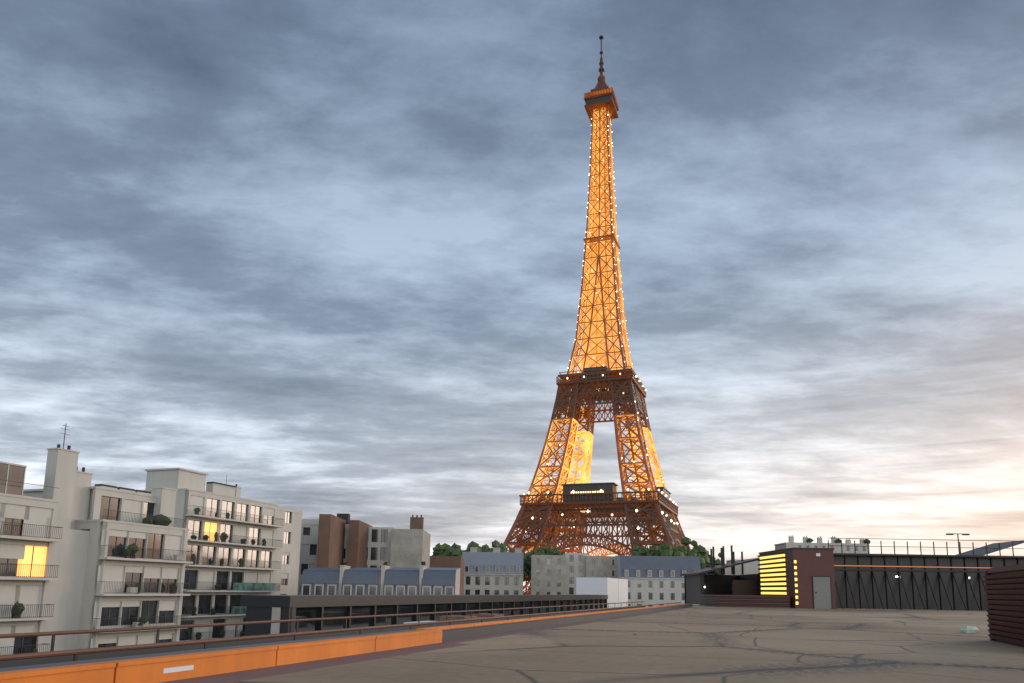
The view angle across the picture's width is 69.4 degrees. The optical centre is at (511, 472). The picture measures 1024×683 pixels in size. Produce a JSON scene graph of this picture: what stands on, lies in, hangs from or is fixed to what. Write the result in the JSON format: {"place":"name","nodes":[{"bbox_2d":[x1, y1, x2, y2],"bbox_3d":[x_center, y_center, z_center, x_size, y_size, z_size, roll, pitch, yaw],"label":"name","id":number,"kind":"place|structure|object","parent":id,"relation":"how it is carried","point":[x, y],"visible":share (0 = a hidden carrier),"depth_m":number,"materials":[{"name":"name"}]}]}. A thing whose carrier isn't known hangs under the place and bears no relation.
{"place":"outdoors","nodes":[
{"label":"outdoors","id":0,"kind":"place"},
{"bbox_2d":[142,468,302,640],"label":"apartment block","id":1,"kind":"structure","parent":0,"point":[237,545],"depth_m":93.56,"materials":[{"name":"white paint"}]},
{"bbox_2d":[0,604,692,671],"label":"ledge","id":2,"kind":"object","parent":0,"point":[43,662],"visible":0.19,"depth_m":14.55,"materials":[{"name":"grey concrete"}]},
{"bbox_2d":[0,601,680,660],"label":"walkway rails","id":3,"kind":"object","parent":2,"relation":"on","point":[76,652],"visible":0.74,"depth_m":11.77,"materials":[{"name":"brown metal"}]},
{"bbox_2d":[240,577,627,635],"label":"low building","id":4,"kind":"structure","parent":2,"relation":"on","point":[593,590],"depth_m":29.07,"materials":[{"name":"grey metal"}]},
{"bbox_2d":[404,613,503,623],"bbox_3d":[-1.873,5.617,27.815,1.400,0.450,7.400,-2,-10,20],"label":"walkway clutter","id":5,"kind":"object","parent":2,"relation":"on","point":[457,617],"visible":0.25,"depth_m":27.64,"materials":[{"name":"grey metal"}]},
{"bbox_2d":[297,513,615,594],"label":"buildings","id":6,"kind":"structure","parent":0,"point":[331,540],"depth_m":125.77,"materials":[{"name":"grey concrete"}]},
{"bbox_2d":[462,545,523,594],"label":"building","id":7,"kind":"structure","parent":0,"point":[496,571],"depth_m":188.36,"materials":[{"name":"stone"}]},
{"bbox_2d":[0,0,1023,591],"label":"sky","id":8,"kind":"structure","parent":0,"point":[314,257],"materials":[{"name":"grey"}]},
{"bbox_2d":[160,605,1023,682],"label":"rooftop floor","id":9,"kind":"structure","parent":0,"point":[702,644],"depth_m":12.20,"materials":[{"name":"concrete"}]},
{"bbox_2d":[0,604,684,682],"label":"parapet","id":10,"kind":"structure","parent":9,"relation":"on","point":[159,669],"depth_m":8.56,"materials":[{"name":"orange concrete"}]},
{"bbox_2d":[680,545,760,604],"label":"plant shed","id":11,"kind":"structure","parent":9,"relation":"on","point":[697,583],"depth_m":66.94,"materials":[{"name":"grey metal"}]},
{"bbox_2d":[699,547,835,608],"bbox_3d":[19.698,8.347,58.602,8.628,4.460,7.620,1,-9,0],"label":"service hut","id":12,"kind":"object","parent":9,"relation":"on","point":[792,577],"visible":1,"depth_m":55.07,"materials":[{"name":"brown"}]},
{"bbox_2d":[960,625,978,632],"bbox_3d":[12.938,4.438,20.921,0.478,0.273,0.351,-2,-10,20],"label":"litter bag","id":13,"kind":"object","parent":9,"relation":"on","point":[969,629],"visible":0.9,"depth_m":20.80,"materials":[{"name":"plastic"}]},
{"bbox_2d":[983,564,1023,646],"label":"slatted enclosure","id":14,"kind":"object","parent":9,"relation":"on","point":[1004,590],"visible":1,"depth_m":16.13,"materials":[{"name":"brown wood"}]},
{"bbox_2d":[615,555,700,606],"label":"blue roof block","id":15,"kind":"structure","parent":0,"point":[655,579],"depth_m":203.18,"materials":[{"name":"clear stone"}]},
{"bbox_2d":[724,535,870,585],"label":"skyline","id":16,"kind":"structure","parent":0,"point":[753,566],"depth_m":260.85,"materials":[{"name":"grey concrete"}]},
{"bbox_2d":[828,538,1023,610],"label":"rooftop structure","id":17,"kind":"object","parent":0,"point":[909,581],"depth_m":57.94,"materials":[{"name":"black metal"}]},
{"bbox_2d":[946,533,969,553],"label":"lamp mast","id":18,"kind":"object","parent":17,"relation":"on","point":[957,537],"visible":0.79,"depth_m":73.84,"materials":[{"name":"grey metal"}]},
{"bbox_3d":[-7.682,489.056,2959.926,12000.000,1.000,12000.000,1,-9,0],"label":"city ground","id":19,"kind":"structure","parent":0,"visible":0},
{"bbox_2d":[0,424,193,654],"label":"apartment block","id":20,"kind":"structure","parent":19,"relation":"on","point":[78,551],"depth_m":62.45,"materials":[{"name":"white paint"}]},
{"bbox_2d":[300,561,459,594],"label":"mansard row","id":21,"kind":"object","parent":19,"relation":"on","point":[384,579],"visible":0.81,"depth_m":95.36,"materials":[{"name":"blue metal"}]},
{"bbox_2d":[432,542,481,556],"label":"tree","id":22,"kind":"object","parent":19,"relation":"on","point":[445,549],"visible":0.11,"depth_m":230.40,"materials":[{"name":"green plant"}]},
{"bbox_2d":[464,540,501,551],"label":"tree","id":23,"kind":"object","parent":19,"relation":"on","point":[486,548],"visible":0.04,"depth_m":236.49,"materials":[{"name":"green plant"}]},
{"bbox_2d":[499,543,507,551],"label":"tree","id":24,"kind":"object","parent":19,"relation":"on","point":[502,546],"visible":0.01,"depth_m":248.70,"materials":[{"name":"green plant"}]},
{"bbox_2d":[512,551,535,594],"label":"tree","id":25,"kind":"object","parent":19,"relation":"on","point":[526,573],"visible":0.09,"depth_m":294.45,"materials":[{"name":"green plant"}]},
{"bbox_2d":[523,545,564,589],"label":"tree","id":26,"kind":"object","parent":19,"relation":"on","point":[548,550],"visible":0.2,"depth_m":257.60,"materials":[{"name":"green plant"}]},
{"bbox_2d":[563,553,586,594],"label":"building","id":27,"kind":"structure","parent":19,"relation":"on","point":[575,565],"depth_m":214.43,"materials":[{"name":"clear concrete"}]},
{"bbox_2d":[503,35,690,594],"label":"eiffel tower","id":28,"kind":"structure","parent":19,"relation":"on","point":[574,393],"depth_m":344.59,"materials":[{"name":"orange metal"}]},
{"bbox_2d":[523,113,677,531],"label":"eiffel tower lamps","id":29,"kind":"object","parent":28,"relation":"attached to","point":[636,510],"visible":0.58,"depth_m":335.19,"materials":[{"name":"yellow glass"}]},
{"bbox_2d":[580,110,621,372],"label":"eiffel tower glow","id":30,"kind":"object","parent":28,"relation":"attached to","point":[599,349],"visible":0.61,"depth_m":363.17,"materials":[{"name":"metal"}]},
{"bbox_2d":[535,94,670,511],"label":"eiffel tower pavilions","id":31,"kind":"object","parent":28,"relation":"attached to","point":[596,487],"visible":0.39,"depth_m":324.69,"materials":[{"name":"brown metal"}]},
{"bbox_2d":[631,543,685,556],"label":"tree","id":32,"kind":"object","parent":19,"relation":"on","point":[661,549],"visible":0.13,"depth_m":250.91,"materials":[{"name":"green plant"}]},
{"bbox_2d":[676,537,713,574],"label":"tree","id":33,"kind":"object","parent":19,"relation":"on","point":[686,550],"visible":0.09,"depth_m":256.83,"materials":[{"name":"green plant"}]},
{"bbox_2d":[692,545,723,574],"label":"tree","id":34,"kind":"object","parent":19,"relation":"on","point":[717,563],"visible":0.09,"depth_m":263.28,"materials":[{"name":"green plant"}]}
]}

